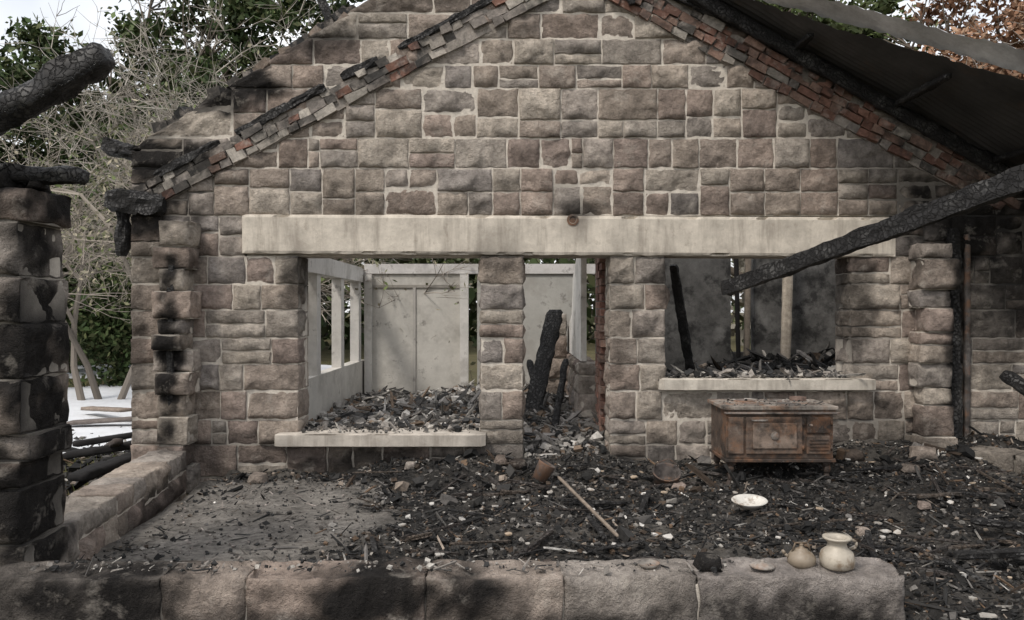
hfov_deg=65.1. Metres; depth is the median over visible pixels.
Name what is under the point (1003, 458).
stones
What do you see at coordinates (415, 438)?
window sill
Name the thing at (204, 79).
bare tree
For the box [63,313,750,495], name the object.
ground
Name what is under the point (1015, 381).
charred beam
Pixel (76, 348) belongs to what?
bare tree
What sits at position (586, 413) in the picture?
wall mortar
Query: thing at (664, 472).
cooking pot
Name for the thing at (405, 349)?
plastered walls
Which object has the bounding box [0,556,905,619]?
stones
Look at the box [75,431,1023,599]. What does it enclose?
fire debris
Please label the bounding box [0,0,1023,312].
sky
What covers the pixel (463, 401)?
room debris
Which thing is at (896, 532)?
plaster scraps
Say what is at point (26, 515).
stones
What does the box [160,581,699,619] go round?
mortar
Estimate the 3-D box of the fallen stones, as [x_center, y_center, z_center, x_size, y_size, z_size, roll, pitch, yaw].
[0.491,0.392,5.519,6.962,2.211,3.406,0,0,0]
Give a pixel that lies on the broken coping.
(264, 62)
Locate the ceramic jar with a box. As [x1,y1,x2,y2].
[819,533,857,571]
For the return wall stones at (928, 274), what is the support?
on the ground at (326, 354)
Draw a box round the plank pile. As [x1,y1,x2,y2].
[63,406,131,481]
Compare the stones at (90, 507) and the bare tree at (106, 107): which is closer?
the stones at (90, 507)
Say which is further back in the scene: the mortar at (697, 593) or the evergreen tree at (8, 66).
the evergreen tree at (8, 66)
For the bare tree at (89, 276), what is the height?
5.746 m
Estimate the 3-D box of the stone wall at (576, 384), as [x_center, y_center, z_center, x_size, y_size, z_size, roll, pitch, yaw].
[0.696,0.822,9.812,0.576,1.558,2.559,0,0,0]
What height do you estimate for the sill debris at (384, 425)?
0.163 m
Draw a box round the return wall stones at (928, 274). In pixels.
[151,220,960,492]
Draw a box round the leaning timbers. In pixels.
[525,264,694,424]
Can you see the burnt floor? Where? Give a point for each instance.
(379, 519)
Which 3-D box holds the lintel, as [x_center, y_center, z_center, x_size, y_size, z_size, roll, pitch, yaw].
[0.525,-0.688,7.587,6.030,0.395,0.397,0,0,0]
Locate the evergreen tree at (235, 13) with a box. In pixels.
[100,0,364,315]
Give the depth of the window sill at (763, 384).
7.33 m
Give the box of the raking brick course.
[133,0,1021,209]
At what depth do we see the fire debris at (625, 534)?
6.51 m
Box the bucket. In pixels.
[532,458,555,482]
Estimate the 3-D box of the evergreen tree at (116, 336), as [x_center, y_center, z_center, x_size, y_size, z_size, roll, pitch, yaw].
[-8.248,0.243,17.757,4.891,4.207,5.370,0,0,0]
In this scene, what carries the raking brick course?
attached to the front wall mortar at (900, 200)
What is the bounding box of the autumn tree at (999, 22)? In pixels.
[985,0,1023,79]
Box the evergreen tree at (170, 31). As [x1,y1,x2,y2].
[0,12,199,188]
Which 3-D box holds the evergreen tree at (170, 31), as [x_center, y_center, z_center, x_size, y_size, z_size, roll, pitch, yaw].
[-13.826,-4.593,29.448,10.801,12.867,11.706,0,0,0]
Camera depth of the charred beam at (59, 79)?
3.90 m
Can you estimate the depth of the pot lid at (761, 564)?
3.85 m
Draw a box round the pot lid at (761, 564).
[750,559,775,570]
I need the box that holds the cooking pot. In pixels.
[652,458,681,484]
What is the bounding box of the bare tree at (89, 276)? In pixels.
[0,114,131,313]
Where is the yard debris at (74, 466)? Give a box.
[62,426,130,495]
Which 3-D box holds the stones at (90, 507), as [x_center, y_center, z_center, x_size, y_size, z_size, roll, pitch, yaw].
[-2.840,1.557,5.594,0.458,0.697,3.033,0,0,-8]
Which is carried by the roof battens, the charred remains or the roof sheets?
the roof sheets
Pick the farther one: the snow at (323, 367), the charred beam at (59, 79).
the snow at (323, 367)
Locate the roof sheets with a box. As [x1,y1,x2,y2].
[719,0,1023,167]
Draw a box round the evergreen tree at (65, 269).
[49,147,130,372]
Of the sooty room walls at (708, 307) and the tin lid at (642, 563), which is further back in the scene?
the sooty room walls at (708, 307)
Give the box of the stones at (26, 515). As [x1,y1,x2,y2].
[0,187,72,565]
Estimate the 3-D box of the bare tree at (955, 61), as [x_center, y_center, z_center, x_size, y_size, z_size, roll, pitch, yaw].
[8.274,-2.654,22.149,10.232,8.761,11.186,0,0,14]
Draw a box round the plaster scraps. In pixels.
[398,454,1011,617]
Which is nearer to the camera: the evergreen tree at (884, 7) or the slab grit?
the slab grit
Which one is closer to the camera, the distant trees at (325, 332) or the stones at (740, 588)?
the stones at (740, 588)
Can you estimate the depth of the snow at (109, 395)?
12.08 m
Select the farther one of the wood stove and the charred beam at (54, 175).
the wood stove
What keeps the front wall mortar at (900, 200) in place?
on the ground at (326, 354)
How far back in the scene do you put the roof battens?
7.28 m
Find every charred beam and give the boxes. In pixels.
[0,42,114,135]
[0,162,89,184]
[720,164,1023,295]
[999,370,1023,395]
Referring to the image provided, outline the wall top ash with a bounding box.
[30,554,733,575]
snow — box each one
[62,385,131,458]
[67,364,331,378]
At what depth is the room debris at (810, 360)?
9.87 m
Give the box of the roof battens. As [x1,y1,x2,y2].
[688,0,1023,174]
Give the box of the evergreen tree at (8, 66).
[0,11,135,218]
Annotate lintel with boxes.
[242,214,895,258]
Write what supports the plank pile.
on the snow at (109, 395)
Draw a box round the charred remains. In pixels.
[100,0,1004,440]
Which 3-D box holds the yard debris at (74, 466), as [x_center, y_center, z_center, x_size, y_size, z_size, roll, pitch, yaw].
[-4.862,1.617,8.411,3.667,0.417,5.286,0,0,0]
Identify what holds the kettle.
on the stones at (740, 588)
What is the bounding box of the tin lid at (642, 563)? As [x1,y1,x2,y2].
[637,559,659,568]
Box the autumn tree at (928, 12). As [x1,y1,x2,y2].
[883,0,1023,79]
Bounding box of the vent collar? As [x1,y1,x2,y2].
[567,214,578,225]
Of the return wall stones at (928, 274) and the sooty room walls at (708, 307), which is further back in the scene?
the sooty room walls at (708, 307)
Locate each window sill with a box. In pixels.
[275,427,485,446]
[658,376,875,390]
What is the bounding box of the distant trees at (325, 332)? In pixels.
[0,129,750,350]
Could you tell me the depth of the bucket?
6.54 m
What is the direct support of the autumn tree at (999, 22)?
on the ground at (326, 354)
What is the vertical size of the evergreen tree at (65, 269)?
5.872 m
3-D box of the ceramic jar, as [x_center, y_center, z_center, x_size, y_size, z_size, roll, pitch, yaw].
[1.570,1.169,3.876,0.164,0.152,0.166,0,0,-43]
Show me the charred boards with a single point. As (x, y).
(1003, 553)
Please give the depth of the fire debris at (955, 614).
3.90 m
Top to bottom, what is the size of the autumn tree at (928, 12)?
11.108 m
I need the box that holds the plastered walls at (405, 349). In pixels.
[307,258,594,420]
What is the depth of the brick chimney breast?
7.93 m
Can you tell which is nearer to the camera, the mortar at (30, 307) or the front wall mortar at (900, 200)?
the mortar at (30, 307)
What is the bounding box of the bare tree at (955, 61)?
[732,7,1023,270]
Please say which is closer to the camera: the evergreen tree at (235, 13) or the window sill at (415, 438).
the window sill at (415, 438)
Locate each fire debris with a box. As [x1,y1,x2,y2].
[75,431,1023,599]
[220,426,1023,586]
[903,582,1023,619]
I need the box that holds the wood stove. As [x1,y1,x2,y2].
[707,396,839,484]
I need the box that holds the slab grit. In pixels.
[69,475,390,561]
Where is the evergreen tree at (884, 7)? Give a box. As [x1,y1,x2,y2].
[731,0,946,275]
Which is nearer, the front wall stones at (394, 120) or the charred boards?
the charred boards
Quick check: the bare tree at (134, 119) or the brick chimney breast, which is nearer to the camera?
the brick chimney breast
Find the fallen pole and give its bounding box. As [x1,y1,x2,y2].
[557,476,618,536]
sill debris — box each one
[301,418,478,432]
[665,360,865,381]
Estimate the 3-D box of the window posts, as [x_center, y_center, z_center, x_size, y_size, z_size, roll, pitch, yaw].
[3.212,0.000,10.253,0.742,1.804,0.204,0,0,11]
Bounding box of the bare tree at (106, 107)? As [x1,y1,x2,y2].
[0,0,335,275]
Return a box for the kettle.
[781,542,815,568]
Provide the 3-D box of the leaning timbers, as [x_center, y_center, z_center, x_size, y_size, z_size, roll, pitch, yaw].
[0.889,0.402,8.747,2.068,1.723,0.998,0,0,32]
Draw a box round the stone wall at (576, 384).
[545,314,596,418]
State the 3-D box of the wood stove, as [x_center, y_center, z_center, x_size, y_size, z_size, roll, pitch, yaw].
[2.200,1.116,6.811,0.940,0.718,0.598,0,0,0]
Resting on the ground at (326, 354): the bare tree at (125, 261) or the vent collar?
the bare tree at (125, 261)
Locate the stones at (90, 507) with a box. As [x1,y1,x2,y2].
[34,450,186,561]
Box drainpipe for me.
[963,234,970,436]
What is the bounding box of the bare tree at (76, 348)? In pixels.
[6,83,340,399]
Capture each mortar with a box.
[0,218,69,561]
[73,470,185,561]
[132,0,1023,478]
[152,225,956,493]
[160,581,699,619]
[550,334,594,417]
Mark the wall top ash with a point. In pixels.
(428, 564)
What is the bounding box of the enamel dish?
[731,494,767,509]
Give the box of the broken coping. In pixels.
[151,5,355,132]
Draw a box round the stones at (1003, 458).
[971,445,1023,473]
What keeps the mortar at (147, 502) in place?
on the ground at (326, 354)
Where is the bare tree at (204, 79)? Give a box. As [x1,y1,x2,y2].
[0,44,230,187]
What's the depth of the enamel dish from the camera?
5.77 m
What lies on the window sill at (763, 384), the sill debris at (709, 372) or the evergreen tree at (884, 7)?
the sill debris at (709, 372)
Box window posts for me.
[734,259,792,358]
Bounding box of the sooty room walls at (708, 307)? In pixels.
[595,258,835,370]
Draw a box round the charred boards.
[352,446,1023,581]
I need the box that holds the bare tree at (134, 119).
[0,0,397,313]
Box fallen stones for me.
[0,172,938,571]
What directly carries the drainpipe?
attached to the front wall stones at (394, 120)
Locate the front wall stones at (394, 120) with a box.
[130,0,1023,481]
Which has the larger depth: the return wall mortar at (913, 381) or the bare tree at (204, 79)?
the bare tree at (204, 79)
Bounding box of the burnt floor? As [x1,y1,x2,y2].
[78,357,1023,619]
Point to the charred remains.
(124, 204)
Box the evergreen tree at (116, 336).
[63,242,131,386]
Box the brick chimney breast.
[594,258,605,430]
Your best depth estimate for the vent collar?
7.38 m
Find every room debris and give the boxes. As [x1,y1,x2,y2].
[308,379,608,458]
[667,341,835,372]
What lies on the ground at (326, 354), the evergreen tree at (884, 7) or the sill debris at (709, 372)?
the evergreen tree at (884, 7)
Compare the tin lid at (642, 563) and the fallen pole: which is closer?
the tin lid at (642, 563)
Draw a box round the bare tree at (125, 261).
[0,10,477,383]

